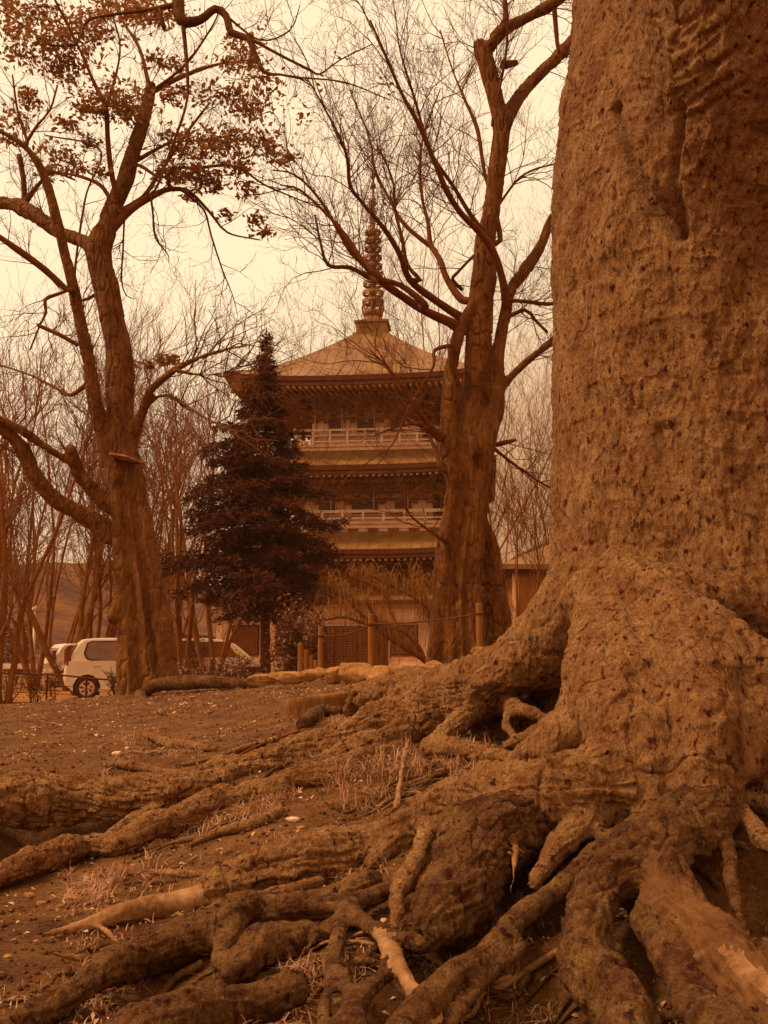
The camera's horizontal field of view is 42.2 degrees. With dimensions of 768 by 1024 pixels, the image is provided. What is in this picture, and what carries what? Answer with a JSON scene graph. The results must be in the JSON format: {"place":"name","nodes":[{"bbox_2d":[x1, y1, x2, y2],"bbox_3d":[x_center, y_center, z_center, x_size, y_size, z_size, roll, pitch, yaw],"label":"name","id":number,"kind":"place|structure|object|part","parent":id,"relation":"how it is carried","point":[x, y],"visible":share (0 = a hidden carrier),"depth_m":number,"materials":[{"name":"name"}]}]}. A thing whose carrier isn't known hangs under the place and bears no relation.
{"place":"outdoors","nodes":[
{"label":"outdoors","id":0,"kind":"place"},
{"bbox_2d":[2,678,112,701],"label":"parking lot","id":1,"kind":"structure","parent":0,"point":[59,696],"depth_m":27.15,"materials":[{"name":"grey asphalt"}]},
{"bbox_2d":[2,611,51,684],"bbox_3d":[-12.147,4.463,32.726,2.156,2.567,1.899,0,-8,0],"label":"shrub","id":2,"kind":"object","parent":1,"relation":"on","point":[7,650],"visible":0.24,"depth_m":32.57,"materials":[{"name":"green plant"}]},
{"bbox_2d":[2,664,64,689],"bbox_3d":[-12.000,4.989,30.133,7.500,0.800,0.115,0,-8,0],"label":"guard rail","id":3,"kind":"object","parent":1,"relation":"on","point":[45,666],"depth_m":30.12,"materials":[{"name":"white metal"}]},
{"bbox_2d":[32,606,38,653],"bbox_3d":[-10.806,4.181,30.717,0.220,2.560,0.220,0,-8,0],"label":"lamp pole","id":4,"kind":"object","parent":1,"relation":"on","point":[36,608],"visible":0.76,"depth_m":30.75,"materials":[{"name":"white metal"}]},
{"bbox_2d":[40,644,75,683],"bbox_3d":[-9.770,5.227,34.138,3.600,1.430,1.575,5,-10,-35],"label":"parked car","id":5,"kind":"object","parent":1,"relation":"on","point":[57,650],"visible":0.09,"depth_m":32.91,"materials":[{"name":"paint"}]},
{"bbox_2d":[0,281,140,591],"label":"bare tree","id":6,"kind":"object","parent":1,"relation":"on","point":[2,453],"visible":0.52,"depth_m":24.25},
{"bbox_2d":[0,229,152,690],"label":"bare tree","id":7,"kind":"object","parent":1,"relation":"on","point":[23,656],"visible":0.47,"depth_m":29.83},
{"bbox_2d":[0,261,163,681],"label":"bare tree","id":8,"kind":"object","parent":1,"relation":"on","point":[41,581],"visible":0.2,"depth_m":37.37,"materials":[{"name":"brown plant"}]},
{"bbox_2d":[13,270,220,684],"bbox_3d":[-9.990,-1.093,34.653,8.355,14.337,5.900,-6,-10,39],"label":"bare tree","id":9,"kind":"object","parent":1,"relation":"on","point":[74,625],"visible":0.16,"depth_m":33.92,"materials":[{"name":"brown plant"}]},
{"bbox_2d":[63,638,196,697],"bbox_3d":[-6.432,3.982,25.459,3.300,1.510,1.555,3,-8,-20],"label":"hatchback car","id":10,"kind":"object","parent":1,"relation":"on","point":[93,657],"visible":0.34,"depth_m":24.46,"materials":[{"name":"paint"}]},
{"bbox_3d":[-6.900,3.440,24.648,0.940,0.460,0.112,3,-8,-20],"label":"rear window","id":11,"kind":"part","parent":10,"relation":"part of","materials":[{"name":"grey glass"}]},
{"bbox_2d":[11,258,250,638],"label":"bare tree","id":12,"kind":"object","parent":1,"relation":"on","point":[185,624],"visible":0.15,"depth_m":40.38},
{"bbox_2d":[35,307,240,638],"bbox_3d":[-8.087,-0.401,32.281,6.623,12.322,6.856,-6,-10,35],"label":"bare tree","id":13,"kind":"object","parent":1,"relation":"on","point":[111,631],"visible":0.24,"depth_m":31.62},
{"bbox_2d":[8,287,276,625],"bbox_3d":[-8.922,-0.645,36.195,9.133,13.893,8.062,-2,-8,16],"label":"bare tree","id":14,"kind":"object","parent":1,"relation":"on","point":[170,596],"visible":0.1,"depth_m":36.15,"materials":[{"name":"brown plant"}]},
{"bbox_2d":[71,258,286,664],"bbox_3d":[-5.613,-1.169,27.282,5.056,12.443,6.208,7,-11,-42],"label":"bare tree","id":15,"kind":"object","parent":1,"relation":"on","point":[177,600],"visible":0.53,"depth_m":27.07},
{"bbox_2d":[68,339,308,622],"bbox_3d":[-6.843,-0.753,34.639,8.622,13.669,7.251,0,-8,0],"label":"bare tree","id":16,"kind":"object","parent":1,"relation":"on","point":[164,501],"visible":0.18,"depth_m":33.66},
{"bbox_2d":[177,649,199,674],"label":"shrub","id":17,"kind":"object","parent":1,"relation":"on","point":[182,671],"visible":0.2,"depth_m":22.68,"materials":[{"name":"green plant"}]},
{"bbox_2d":[182,629,207,668],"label":"shrub","id":18,"kind":"object","parent":1,"relation":"on","point":[202,647],"visible":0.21,"depth_m":30.53,"materials":[{"name":"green plant"}]},
{"bbox_2d":[81,323,375,674],"bbox_3d":[-4.440,-0.354,29.520,8.488,11.457,6.827,0,-8,0],"label":"bare tree","id":19,"kind":"object","parent":1,"relation":"on","point":[227,643],"visible":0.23,"depth_m":29.29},
{"bbox_2d":[182,636,277,675],"bbox_3d":[-5.350,4.740,31.425,4.000,1.648,1.675,1,-8,-8],"label":"wagon car","id":20,"kind":"object","parent":1,"relation":"on","point":[218,646],"visible":0.07,"depth_m":30.79,"materials":[{"name":"paint"}]},
{"bbox_3d":[-6.329,4.228,30.619,0.940,0.479,0.113,1,-8,-8],"label":"rear window","id":21,"kind":"part","parent":20,"relation":"part of","materials":[{"name":"black glass"}]},
{"bbox_3d":[-5.140,4.251,30.785,1.300,0.479,0.113,1,-8,-8],"label":"front window","id":22,"kind":"part","parent":20,"relation":"part of","materials":[{"name":"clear glass"}]},
{"bbox_2d":[235,653,266,677],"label":"shrub","id":23,"kind":"object","parent":1,"relation":"on","point":[249,668],"visible":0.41,"depth_m":23.67,"materials":[{"name":"green plant"}]},
{"bbox_2d":[0,561,483,663],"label":"hill","id":24,"kind":"structure","parent":0,"point":[66,607],"depth_m":106.29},
{"bbox_2d":[0,0,572,594],"label":"sky","id":25,"kind":"structure","parent":0,"point":[234,252],"materials":[{"name":"white"}]},
{"bbox_2d":[0,669,767,1023],"bbox_3d":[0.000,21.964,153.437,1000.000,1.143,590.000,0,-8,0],"label":"ground","id":26,"kind":"structure","parent":0,"point":[752,867],"depth_m":3.86,"materials":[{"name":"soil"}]},
{"bbox_2d":[3,953,11,957],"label":"pebble","id":27,"kind":"object","parent":26,"relation":"on","point":[8,955],"visible":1,"depth_m":2.88,"materials":[{"name":"stone"}]},
{"bbox_2d":[2,661,33,702],"bbox_3d":[-7.975,3.655,21.069,1.174,1.077,0.664,0,-8,0],"label":"shrub","id":28,"kind":"object","parent":26,"relation":"on","point":[15,685],"visible":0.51,"depth_m":21.10,"materials":[{"name":"brown plant"}]},
{"bbox_2d":[24,892,36,897],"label":"pebble","id":29,"kind":"object","parent":26,"relation":"on","point":[28,894],"visible":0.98,"depth_m":3.65,"materials":[{"name":"stone"}]},
{"bbox_2d":[19,657,48,702],"bbox_3d":[-7.375,3.605,21.136,0.696,1.092,0.661,-6,-10,35],"label":"shrub","id":30,"kind":"object","parent":26,"relation":"on","point":[33,678],"visible":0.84,"depth_m":21.06,"materials":[{"name":"brown plant"}]},
{"bbox_2d":[36,901,46,904],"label":"pebble","id":31,"kind":"object","parent":26,"relation":"on","point":[40,902],"visible":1,"depth_m":3.55,"materials":[{"name":"stone"}]},
{"bbox_2d":[41,653,69,699],"bbox_3d":[-6.940,3.533,20.933,0.657,1.161,0.468,-2,-8,14],"label":"shrub","id":32,"kind":"object","parent":26,"relation":"on","point":[53,681],"visible":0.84,"depth_m":20.90,"materials":[{"name":"brown plant"}]},
{"bbox_2d":[2,671,115,700],"bbox_3d":[-6.589,3.511,19.452,3.952,0.842,0.042,-3,-9,22],"label":"wire fence","id":33,"kind":"object","parent":26,"relation":"on","point":[85,688],"visible":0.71,"depth_m":19.40,"materials":[{"name":"brown metal"}]},
{"bbox_2d":[64,893,78,901],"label":"pebble","id":34,"kind":"object","parent":26,"relation":"on","point":[70,895],"visible":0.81,"depth_m":3.57,"materials":[{"name":"stone"}]},
{"bbox_2d":[7,264,180,690],"bbox_3d":[-10.133,-1.628,31.201,10.071,14.513,6.045,7,-10,-41],"label":"bare tree","id":35,"kind":"object","parent":26,"relation":"on","point":[83,628],"visible":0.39,"depth_m":30.36,"materials":[{"name":"brown plant"}]},
{"bbox_2d":[0,305,205,703],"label":"bare tree","id":36,"kind":"object","parent":26,"relation":"on","point":[6,593],"visible":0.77,"depth_m":20.13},
{"bbox_2d":[101,669,115,694],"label":"shrub","id":37,"kind":"object","parent":26,"relation":"on","point":[111,681],"visible":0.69,"depth_m":15.26,"materials":[{"name":"brown plant"}]},
{"bbox_2d":[112,751,122,754],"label":"pebble","id":38,"kind":"object","parent":26,"relation":"on","point":[117,752],"visible":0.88,"depth_m":5.99,"materials":[{"name":"white stone"}]},
{"bbox_2d":[0,0,364,698],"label":"broadleaf tree","id":39,"kind":"object","parent":26,"relation":"on","point":[140,618],"visible":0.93,"depth_m":14.24,"materials":[{"name":"brown plant"}]},
{"bbox_2d":[180,651,224,675],"bbox_3d":[-3.953,3.606,21.656,0.875,1.234,1.018,5,-9,-30],"label":"shrub","id":40,"kind":"object","parent":26,"relation":"on","point":[201,671],"visible":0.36,"depth_m":21.60,"materials":[{"name":"green plant"}]},
{"bbox_2d":[210,650,251,678],"bbox_3d":[-3.369,3.640,21.715,0.947,1.277,0.839,0,-8,0],"label":"shrub","id":41,"kind":"object","parent":26,"relation":"on","point":[227,673],"visible":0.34,"depth_m":21.76,"materials":[{"name":"green plant"}]},
{"bbox_2d":[214,695,261,706],"bbox_3d":[-1.352,1.791,9.250,0.454,0.172,0.341,2,-8,-15],"label":"stone","id":42,"kind":"object","parent":26,"relation":"on","point":[235,699],"visible":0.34,"depth_m":9.20,"materials":[{"name":"stone"}]},
{"bbox_2d":[159,327,352,672],"bbox_3d":[-3.384,-0.437,25.104,4.521,8.868,5.000,-4,-9,25],"label":"conifer","id":43,"kind":"object","parent":26,"relation":"on","point":[266,571],"visible":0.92,"depth_m":24.61,"materials":[{"name":"green plant"}]},
{"bbox_2d":[246,674,275,682],"bbox_3d":[-1.460,1.980,11.846,0.357,0.114,0.206,1,-8,-8],"label":"stone","id":44,"kind":"object","parent":26,"relation":"on","point":[262,678],"visible":0.87,"depth_m":11.76,"materials":[{"name":"grey stone"}]},
{"bbox_2d":[238,730,300,754],"bbox_3d":[-0.720,1.375,5.833,0.028,0.156,0.693,-6,-10,35],"label":"stick","id":45,"kind":"object","parent":26,"relation":"on","point":[264,743],"visible":0.69,"depth_m":5.85,"materials":[{"name":"brown wood"}]},
{"bbox_2d":[268,671,303,684],"bbox_3d":[-1.127,1.942,11.658,0.454,0.158,0.222,0,-8,2],"label":"stone","id":46,"kind":"object","parent":26,"relation":"on","point":[287,677],"visible":0.83,"depth_m":11.57,"materials":[{"name":"grey stone"}]},
{"bbox_2d":[251,586,325,673],"bbox_3d":[-1.927,2.720,19.769,1.292,2.550,1.364,-5,-9,33],"label":"shrub","id":47,"kind":"object","parent":26,"relation":"on","point":[289,650],"visible":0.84,"depth_m":19.71,"materials":[{"name":"green plant"}]},
{"bbox_2d":[286,817,299,821],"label":"pebble","id":48,"kind":"object","parent":26,"relation":"on","point":[293,819],"visible":1,"depth_m":4.10,"materials":[{"name":"white stone"}]},
{"bbox_2d":[297,643,302,671],"bbox_3d":[-1.114,2.053,13.243,0.076,0.626,0.075,1,-8,0],"label":"wooden post","id":49,"kind":"object","parent":26,"relation":"on","point":[300,659],"visible":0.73,"depth_m":13.23,"materials":[{"name":"brown wood"}]},
{"bbox_2d":[296,825,304,829],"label":"pebble","id":50,"kind":"object","parent":26,"relation":"on","point":[300,827],"visible":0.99,"depth_m":4.00,"materials":[{"name":"stone"}]},
{"bbox_2d":[304,650,308,669],"bbox_3d":[-1.046,2.122,13.436,0.063,0.524,0.063,0,-8,0],"label":"wooden post","id":51,"kind":"object","parent":26,"relation":"on","point":[306,659],"visible":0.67,"depth_m":13.43,"materials":[{"name":"brown wood"}]},
{"bbox_2d":[297,669,322,681],"bbox_3d":[-0.835,1.846,11.244,0.293,0.151,0.175,0,-8,0],"label":"stone","id":52,"kind":"object","parent":26,"relation":"on","point":[308,675],"visible":1,"depth_m":11.19,"materials":[{"name":"grey stone"}]},
{"bbox_2d":[309,655,312,668],"bbox_3d":[-0.993,2.181,13.630,0.056,0.438,0.057,-1,-8,0],"label":"wooden post","id":53,"kind":"object","parent":26,"relation":"on","point":[310,661],"visible":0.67,"depth_m":13.63,"materials":[{"name":"brown wood"}]},
{"bbox_2d":[284,691,347,717],"bbox_3d":[-0.493,1.556,7.356,0.628,0.461,0.490,0,-8,0],"label":"tree stump","id":54,"kind":"object","parent":26,"relation":"on","point":[297,707],"visible":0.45,"depth_m":7.23,"materials":[{"name":"brown wood"}]},
{"bbox_2d":[314,660,317,668],"bbox_3d":[-0.903,2.143,13.130,0.055,0.374,0.054,0,-8,0],"label":"wooden post","id":55,"kind":"object","parent":26,"relation":"on","point":[315,663],"visible":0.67,"depth_m":13.13,"materials":[{"name":"brown wood"}]},
{"bbox_2d":[296,704,343,729],"bbox_3d":[-0.460,1.338,6.505,0.227,0.148,0.589,-3,-9,23],"label":"rotten log","id":56,"kind":"object","parent":26,"relation":"on","point":[310,717],"visible":0.84,"depth_m":6.52,"materials":[{"name":"brown wood"}]},
{"bbox_2d":[318,627,322,680],"bbox_3d":[-0.794,1.846,12.465,0.071,0.816,0.071,0,-8,0],"label":"wooden post","id":57,"kind":"object","parent":26,"relation":"on","point":[320,648],"visible":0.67,"depth_m":12.46,"materials":[{"name":"brown wood"}]},
{"bbox_2d":[316,667,325,677],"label":"stone","id":58,"kind":"object","parent":26,"relation":"on","point":[322,670],"visible":0.42,"depth_m":11.53,"materials":[{"name":"grey stone"}]},
{"bbox_2d":[171,183,471,529],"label":"bare tree","id":59,"kind":"object","parent":26,"relation":"on","point":[311,335],"visible":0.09,"depth_m":62.33,"materials":[{"name":"brown plant"}]},
{"bbox_2d":[298,595,344,670],"bbox_3d":[-1.535,2.990,21.256,1.240,2.612,1.291,-7,-11,42],"label":"shrub","id":60,"kind":"object","parent":26,"relation":"on","point":[313,650],"visible":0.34,"depth_m":21.26,"materials":[{"name":"green plant"}]},
{"bbox_2d":[324,666,340,684],"bbox_3d":[-0.548,1.747,10.650,0.190,0.195,0.175,1,-8,-10],"label":"stone","id":61,"kind":"object","parent":26,"relation":"on","point":[331,676],"visible":0.82,"depth_m":10.60,"materials":[{"name":"grey stone"}]},
{"bbox_2d":[200,175,495,671],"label":"pagoda","id":62,"kind":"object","parent":26,"relation":"on","point":[388,543],"visible":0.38,"depth_m":44.57,"materials":[{"name":"brown wood"}]},
{"bbox_2d":[232,625,259,654],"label":"window","id":63,"kind":"structure","parent":62,"relation":"in","point":[242,638],"depth_m":42.47,"materials":[{"name":"brown wood"}]},
{"bbox_2d":[275,626,302,654],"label":"window","id":64,"kind":"structure","parent":62,"relation":"in","point":[276,635],"depth_m":42.31,"materials":[{"name":"brown wood"}]},
{"bbox_2d":[312,626,334,666],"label":"door","id":65,"kind":"structure","parent":62,"relation":"in","point":[331,664],"depth_m":42.03,"materials":[{"name":"brown wood"}]},
{"bbox_2d":[317,501,336,515],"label":"window","id":66,"kind":"structure","parent":62,"relation":"in","point":[333,506],"depth_m":45.57,"materials":[{"name":"paint"}]},
{"bbox_2d":[327,420,344,434],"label":"window","id":67,"kind":"structure","parent":62,"relation":"in","point":[332,424],"depth_m":46.57,"materials":[{"name":"paint"}]},
{"bbox_2d":[334,626,357,666],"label":"door","id":68,"kind":"structure","parent":62,"relation":"in","point":[344,647],"depth_m":41.97,"materials":[{"name":"brown wood"}]},
{"bbox_2d":[350,501,379,515],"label":"window","id":69,"kind":"structure","parent":62,"relation":"in","point":[368,506],"depth_m":45.39,"materials":[{"name":"paint"}]},
{"bbox_2d":[356,419,377,433],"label":"window","id":70,"kind":"structure","parent":62,"relation":"in","point":[360,423],"depth_m":46.44,"materials":[{"name":"paint"}]},
{"bbox_2d":[357,626,379,665],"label":"door","id":71,"kind":"structure","parent":62,"relation":"in","point":[376,649],"depth_m":41.87,"materials":[{"name":"brown wood"}]},
{"bbox_2d":[380,621,387,665],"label":"door panel","id":72,"kind":"structure","parent":62,"relation":"in","point":[382,644],"depth_m":41.74,"materials":[{"name":"brown wood"}]},
{"bbox_2d":[389,418,405,433],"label":"window","id":73,"kind":"structure","parent":62,"relation":"in","point":[392,431],"depth_m":46.28,"materials":[{"name":"paint"}]},
{"bbox_2d":[393,500,412,514],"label":"window","id":74,"kind":"structure","parent":62,"relation":"in","point":[410,505],"depth_m":45.22,"materials":[{"name":"paint"}]},
{"bbox_2d":[390,624,417,655],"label":"window","id":75,"kind":"structure","parent":62,"relation":"in","point":[403,653],"depth_m":41.76,"materials":[{"name":"brown wood"}]},
{"bbox_2d":[338,663,371,684],"bbox_3d":[-0.252,1.729,10.471,0.386,0.290,0.409,4,-9,-25],"label":"stone","id":76,"kind":"object","parent":26,"relation":"on","point":[351,673],"visible":0.54,"depth_m":10.40,"materials":[{"name":"grey stone"}]},
{"bbox_2d":[143,0,572,663],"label":"bare tree","id":77,"kind":"object","parent":26,"relation":"on","point":[467,572],"visible":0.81,"depth_m":12.98,"materials":[{"name":"brown plant"}]},
{"bbox_2d":[306,559,432,665],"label":"weeping tree","id":78,"kind":"object","parent":26,"relation":"on","point":[419,654],"visible":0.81,"depth_m":20.78,"materials":[{"name":"brown plant"}]},
{"bbox_2d":[368,614,373,666],"bbox_3d":[-0.158,1.686,12.083,0.075,0.901,0.075,0,-8,0],"label":"wooden post","id":79,"kind":"object","parent":26,"relation":"on","point":[371,642],"visible":0.67,"depth_m":12.07,"materials":[{"name":"brown wood"}]},
{"bbox_2d":[317,624,373,636],"bbox_3d":[-0.475,1.467,12.316,0.858,0.152,0.107,-5,-9,32],"label":"rope","id":80,"kind":"object","parent":79,"relation":"attached to","point":[346,633],"visible":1,"depth_m":12.30,"materials":[{"name":"brown fabric"}]},
{"bbox_2d":[367,613,483,624],"bbox_3d":[0.466,1.260,11.739,1.587,0.115,0.107,-5,-9,32],"label":"rope","id":81,"kind":"object","parent":79,"relation":"attached to","point":[425,621],"visible":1,"depth_m":11.71,"materials":[{"name":"brown fabric"}]},
{"bbox_2d":[365,665,392,680],"bbox_3d":[-0.063,1.688,10.262,0.314,0.220,0.211,-2,-8,17],"label":"stone","id":82,"kind":"object","parent":26,"relation":"on","point":[376,671],"visible":0.62,"depth_m":10.21,"materials":[{"name":"grey stone"}]},
{"bbox_2d":[0,0,767,1023],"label":"old tree","id":83,"kind":"object","parent":26,"relation":"on","point":[632,642],"visible":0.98,"depth_m":3.90,"materials":[{"name":"brown plant"}]},
{"bbox_2d":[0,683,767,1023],"bbox_3d":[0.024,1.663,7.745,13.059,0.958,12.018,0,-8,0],"label":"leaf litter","id":84,"kind":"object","parent":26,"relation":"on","point":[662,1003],"visible":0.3,"depth_m":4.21,"materials":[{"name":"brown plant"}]},
{"bbox_2d":[388,663,398,668],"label":"stone","id":85,"kind":"object","parent":26,"relation":"on","point":[391,665],"visible":0.15,"depth_m":11.22,"materials":[{"name":"grey stone"}]},
{"bbox_2d":[244,67,558,558],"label":"bare tree","id":86,"kind":"object","parent":26,"relation":"on","point":[429,336],"visible":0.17,"depth_m":60.45,"materials":[{"name":"brown plant"}]},
{"bbox_2d":[391,665,413,673],"bbox_3d":[0.272,1.690,10.472,0.431,0.168,0.269,-1,-8,7],"label":"stone","id":87,"kind":"object","parent":26,"relation":"on","point":[395,669],"visible":0.13,"depth_m":10.41,"materials":[{"name":"grey stone"}]},
{"bbox_2d":[425,660,442,668],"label":"stone","id":88,"kind":"object","parent":26,"relation":"on","point":[431,664],"visible":0.59,"depth_m":7.38,"materials":[{"name":"grey stone"}]},
{"bbox_2d":[311,69,562,561],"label":"bare tree","id":89,"kind":"object","parent":26,"relation":"on","point":[520,335],"visible":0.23,"depth_m":67.03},
{"bbox_2d":[358,294,552,562],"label":"bare tree","id":90,"kind":"object","parent":26,"relation":"on","point":[535,445],"visible":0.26,"depth_m":46.21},
{"bbox_2d":[470,646,482,653],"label":"stone","id":91,"kind":"object","parent":26,"relation":"on","point":[475,649],"visible":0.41,"depth_m":6.52,"materials":[{"name":"grey stone"}]},
{"bbox_2d":[476,603,482,646],"bbox_3d":[1.087,1.489,11.303,0.076,0.918,0.076,0,-8,0],"label":"wooden post","id":92,"kind":"object","parent":26,"relation":"on","point":[479,629],"visible":0.67,"depth_m":11.30,"materials":[{"name":"brown wood"}]},
{"bbox_2d":[440,312,552,551],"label":"bare tree","id":93,"kind":"object","parent":26,"relation":"on","point":[530,445],"visible":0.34,"depth_m":46.55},
{"bbox_2d":[488,433,550,618],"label":"bare tree","id":94,"kind":"object","parent":26,"relation":"on","point":[515,541],"visible":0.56,"depth_m":20.61,"materials":[{"name":"brown plant"}]},
{"bbox_2d":[509,542,547,560],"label":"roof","id":95,"kind":"structure","parent":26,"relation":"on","point":[524,553],"depth_m":46.95,"materials":[{"name":"orange metal"}]},
{"bbox_2d":[0,683,767,1023],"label":"grass","id":96,"kind":"structure","parent":0,"point":[410,765],"depth_m":4.04,"materials":[{"name":"brown plant"}]},
{"bbox_2d":[502,545,550,622],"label":"side hall","id":97,"kind":"structure","parent":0,"point":[523,573],"depth_m":37.13,"materials":[{"name":"brown wood"}]}
]}

